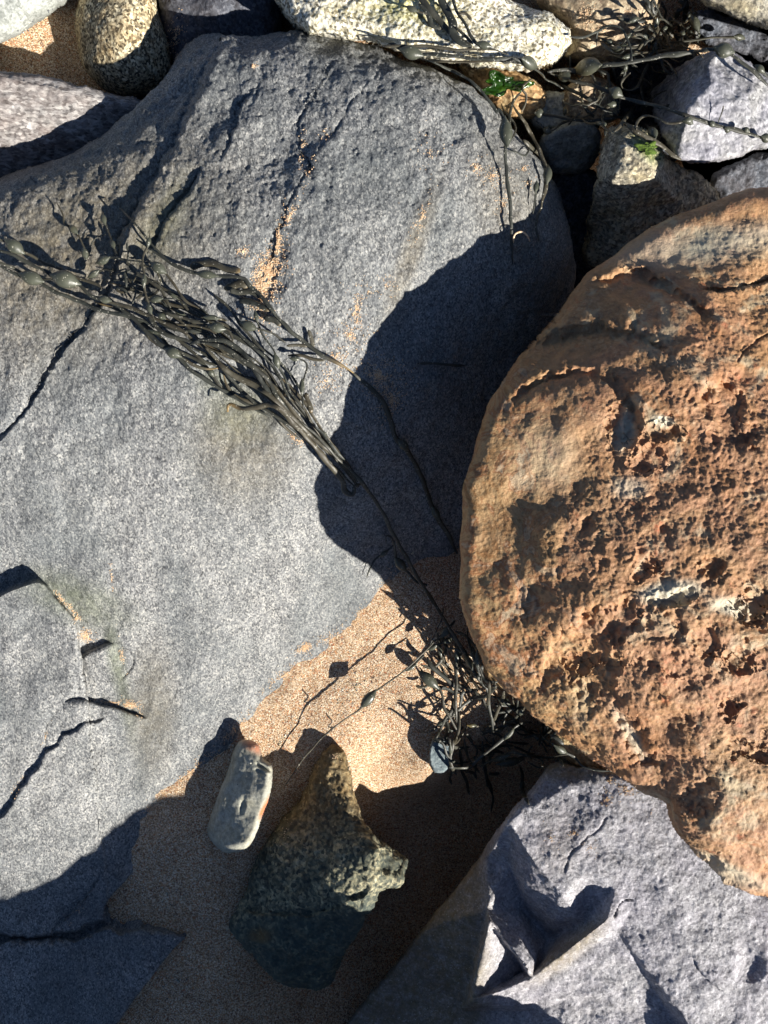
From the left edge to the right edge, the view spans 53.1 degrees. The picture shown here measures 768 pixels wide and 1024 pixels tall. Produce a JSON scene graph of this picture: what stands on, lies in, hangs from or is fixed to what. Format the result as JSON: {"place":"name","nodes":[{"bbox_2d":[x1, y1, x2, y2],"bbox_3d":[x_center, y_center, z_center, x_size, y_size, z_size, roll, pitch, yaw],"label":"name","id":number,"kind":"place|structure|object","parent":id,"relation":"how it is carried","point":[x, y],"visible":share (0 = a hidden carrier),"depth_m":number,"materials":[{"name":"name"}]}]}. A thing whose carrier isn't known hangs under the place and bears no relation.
{"place":"outdoors","nodes":[
{"label":"outdoors","id":0,"kind":"place"},
{"bbox_2d":[0,0,711,1023],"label":"sand","id":1,"kind":"structure","parent":0,"point":[438,830],"depth_m":1.51,"materials":[{"name":"beige sand"}]},
{"bbox_2d":[0,0,67,42],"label":"rock","id":2,"kind":"object","parent":1,"relation":"on","point":[14,12],"visible":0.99,"depth_m":1.35,"materials":[{"name":"grey stone"}]},
{"bbox_2d":[0,71,140,177],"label":"rock","id":3,"kind":"object","parent":1,"relation":"on","point":[44,119],"visible":0.47,"depth_m":1.34,"materials":[{"name":"grey stone"}]},
{"bbox_2d":[75,0,170,98],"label":"rock","id":4,"kind":"object","parent":1,"relation":"on","point":[123,46],"visible":0.98,"depth_m":1.37,"materials":[{"name":"stone"}]},
{"bbox_2d":[157,0,282,64],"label":"rock","id":5,"kind":"object","parent":1,"relation":"on","point":[251,18],"visible":0.51,"depth_m":1.38,"materials":[{"name":"stone"}]},
{"bbox_2d":[17,9,441,998],"bbox_3d":[-0.255,0.030,1.446,0.713,0.196,1.939,-4,90,0],"label":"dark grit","id":6,"kind":"object","parent":1,"relation":"on","point":[259,763],"visible":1,"depth_m":1.50,"materials":[{"name":"stone"}]},
{"bbox_2d":[22,20,446,1002],"bbox_3d":[-0.249,0.004,1.453,0.720,0.204,1.911,-4,90,0],"label":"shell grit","id":7,"kind":"object","parent":1,"relation":"on","point":[272,746],"visible":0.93,"depth_m":1.50,"materials":[{"name":"beige sand"}]},
{"bbox_2d":[207,739,272,852],"bbox_3d":[-0.270,0.547,1.469,0.100,0.102,0.225,20,90,0],"label":"pebble","id":8,"kind":"object","parent":1,"relation":"on","point":[236,816],"visible":1,"depth_m":1.44,"materials":[{"name":"grey stone"}]},
{"bbox_2d":[0,29,576,1023],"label":"boulder","id":9,"kind":"object","parent":1,"relation":"on","point":[238,551],"visible":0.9,"depth_m":1.29,"materials":[{"name":"grey stone"}]},
{"bbox_2d":[0,203,440,610],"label":"seaweed","id":10,"kind":"object","parent":9,"relation":"on","point":[269,390],"visible":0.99,"depth_m":1.21,"materials":[{"name":"grey plant"}]},
{"bbox_2d":[352,373,457,553],"bbox_3d":[0.054,-0.076,1.378,0.025,0.279,0.365,-32,90,0],"label":"seaweed","id":11,"kind":"object","parent":9,"relation":"on","point":[404,446],"visible":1,"depth_m":1.34,"materials":[{"name":"grey plant"}]},
{"bbox_2d":[417,362,464,366],"bbox_3d":[0.098,-0.249,1.298,0.085,0.057,0.010,0,90,0],"label":"seaweed","id":12,"kind":"object","parent":9,"relation":"on","point":[444,364],"visible":1,"depth_m":1.29,"materials":[{"name":"black plant"}]},
{"bbox_2d":[419,58,551,264],"bbox_3d":[0.181,-0.582,1.386,0.251,0.332,0.345,0,90,0],"label":"seaweed","id":13,"kind":"object","parent":9,"relation":"on","point":[506,134],"visible":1,"depth_m":1.26,"materials":[{"name":"plant"}]},
{"bbox_2d":[513,231,529,242],"bbox_3d":[0.224,-0.448,1.253,0.032,0.028,0.013,-13,90,0],"label":"seaweed","id":14,"kind":"object","parent":9,"relation":"on","point":[520,232],"visible":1,"depth_m":1.24,"materials":[{"name":"beige plant"}]},
{"bbox_2d":[368,34,767,89],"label":"seaweed","id":15,"kind":"object","parent":9,"relation":"on","point":[587,66],"visible":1,"depth_m":1.24,"materials":[{"name":"grey plant"}]},
{"bbox_2d":[229,744,407,990],"bbox_3d":[-0.128,0.797,1.598,0.335,0.444,0.628,32,90,0],"label":"rock","id":16,"kind":"object","parent":1,"relation":"on","point":[303,909],"visible":1,"depth_m":1.45,"materials":[{"name":"grey stone"}]},
{"bbox_2d":[11,2,669,925],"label":"sand grains","id":17,"kind":"object","parent":1,"relation":"on","point":[269,272],"visible":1,"depth_m":1.26},
{"bbox_2d":[284,608,454,786],"bbox_3d":[-0.044,0.352,1.471,0.465,0.040,0.051,-44,90,0],"label":"seaweed","id":18,"kind":"object","parent":1,"relation":"on","point":[368,699],"visible":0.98,"depth_m":1.47,"materials":[{"name":"plant"}]},
{"bbox_2d":[274,0,571,72],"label":"rock","id":19,"kind":"object","parent":1,"relation":"on","point":[543,39],"visible":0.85,"depth_m":1.24,"materials":[{"name":"beige stone"}]},
{"bbox_2d":[406,0,492,49],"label":"seaweed","id":20,"kind":"object","parent":19,"relation":"on","point":[451,29],"visible":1,"depth_m":1.22,"materials":[{"name":"grey plant"}]},
{"bbox_2d":[428,736,453,772],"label":"stone","id":21,"kind":"object","parent":1,"relation":"on","point":[438,761],"visible":0.73,"depth_m":1.49,"materials":[{"name":"grey stone"}]},
{"bbox_2d":[366,535,608,811],"bbox_3d":[0.123,0.355,1.552,0.602,0.340,0.304,43,90,0],"label":"seaweed","id":22,"kind":"object","parent":1,"relation":"on","point":[429,680],"visible":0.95,"depth_m":1.48,"materials":[{"name":"grey plant"}]},
{"bbox_2d":[475,648,502,688],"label":"stone","id":23,"kind":"object","parent":1,"relation":"on","point":[488,674],"visible":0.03,"depth_m":1.44,"materials":[{"name":"beige stone"}]},
{"bbox_2d":[459,63,546,119],"bbox_3d":[0.227,-0.809,1.457,0.168,0.285,0.219,18,90,0],"label":"stone","id":24,"kind":"object","parent":1,"relation":"on","point":[536,96],"visible":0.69,"depth_m":1.33,"materials":[{"name":"brown stone"}]},
{"bbox_2d":[480,70,534,96],"bbox_3d":[0.205,-0.727,1.299,0.100,0.052,0.037,-15,90,0],"label":"sea lettuce","id":25,"kind":"object","parent":24,"relation":"on","point":[500,82],"visible":1,"depth_m":1.31,"materials":[{"name":"green plant"}]},
{"bbox_2d":[529,91,569,133],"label":"stone","id":26,"kind":"object","parent":1,"relation":"on","point":[553,105],"visible":0.42,"depth_m":1.37,"materials":[{"name":"grey stone"}]},
{"bbox_2d":[347,760,767,1023],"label":"boulder","id":27,"kind":"object","parent":1,"relation":"on","point":[638,918],"visible":0.91,"depth_m":1.41,"materials":[{"name":"grey stone"}]},
{"bbox_2d":[539,121,601,174],"bbox_3d":[0.372,-0.727,1.487,0.110,0.266,0.204,28,90,0],"label":"stone","id":28,"kind":"object","parent":1,"relation":"on","point":[572,147],"visible":0.84,"depth_m":1.40,"materials":[{"name":"grey stone"}]},
{"bbox_2d":[555,734,607,769],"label":"stone","id":29,"kind":"object","parent":1,"relation":"on","point":[583,758],"visible":0.12,"depth_m":1.45,"materials":[{"name":"stone"}]},
{"bbox_2d":[562,76,621,127],"bbox_3d":[0.400,-0.793,1.470,0.109,0.260,0.224,25,90,0],"label":"stone","id":30,"kind":"object","parent":1,"relation":"on","point":[572,99],"visible":0.51,"depth_m":1.35,"materials":[{"name":"stone"}]},
{"bbox_2d":[535,0,657,66],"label":"rock","id":31,"kind":"object","parent":1,"relation":"on","point":[608,12],"visible":0.69,"depth_m":1.33,"materials":[{"name":"stone"}]},
{"bbox_2d":[459,187,767,897],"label":"boulder","id":32,"kind":"object","parent":1,"relation":"on","point":[613,594],"visible":1,"depth_m":1.09,"materials":[{"name":"brown stone"}]},
{"bbox_2d":[619,92,676,161],"bbox_3d":[0.578,-0.843,1.634,0.169,0.331,0.244,32,90,0],"label":"stone","id":33,"kind":"object","parent":1,"relation":"on","point":[625,106],"visible":0.25,"depth_m":1.49,"materials":[{"name":"stone"}]},
{"bbox_2d":[582,124,719,266],"bbox_3d":[0.506,-0.602,1.431,0.271,0.379,0.349,38,90,0],"label":"rock","id":34,"kind":"object","parent":1,"relation":"on","point":[636,193],"visible":0.65,"depth_m":1.35,"materials":[{"name":"grey stone"}]},
{"bbox_2d":[634,141,657,154],"bbox_3d":[0.433,-0.591,1.255,0.056,0.039,0.026,-23,90,0],"label":"sea lettuce","id":35,"kind":"object","parent":34,"relation":"on","point":[648,148],"visible":1,"depth_m":1.24,"materials":[{"name":"green plant"}]},
{"bbox_2d":[563,0,744,135],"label":"seaweed","id":36,"kind":"object","parent":1,"relation":"on","point":[659,45],"visible":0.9,"depth_m":1.33,"materials":[{"name":"plant"}]},
{"bbox_2d":[611,50,697,97],"bbox_3d":[0.570,-0.953,1.624,0.144,0.352,0.338,31,90,0],"label":"stone","id":37,"kind":"object","parent":1,"relation":"on","point":[656,78],"visible":0.3,"depth_m":1.49,"materials":[{"name":"stone"}]},
{"bbox_2d":[651,51,767,182],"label":"rock","id":38,"kind":"object","parent":1,"relation":"on","point":[709,85],"visible":0.86,"depth_m":1.28,"materials":[{"name":"grey stone"}]},
{"bbox_2d":[534,71,767,159],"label":"seaweed","id":39,"kind":"object","parent":38,"relation":"on","point":[616,93],"visible":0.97,"depth_m":1.27,"materials":[{"name":"plant"}]},
{"bbox_2d":[692,10,767,65],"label":"stone","id":40,"kind":"object","parent":1,"relation":"on","point":[754,44],"visible":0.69,"depth_m":1.57,"materials":[{"name":"stone"}]},
{"bbox_2d":[700,0,767,72],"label":"rock","id":41,"kind":"object","parent":1,"relation":"on","point":[754,12],"visible":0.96,"depth_m":1.28,"materials":[{"name":"grey stone"}]},
{"bbox_2d":[710,152,767,198],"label":"stone","id":42,"kind":"object","parent":1,"relation":"on","point":[751,171],"visible":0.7,"depth_m":1.50,"materials":[{"name":"stone"}]}
]}

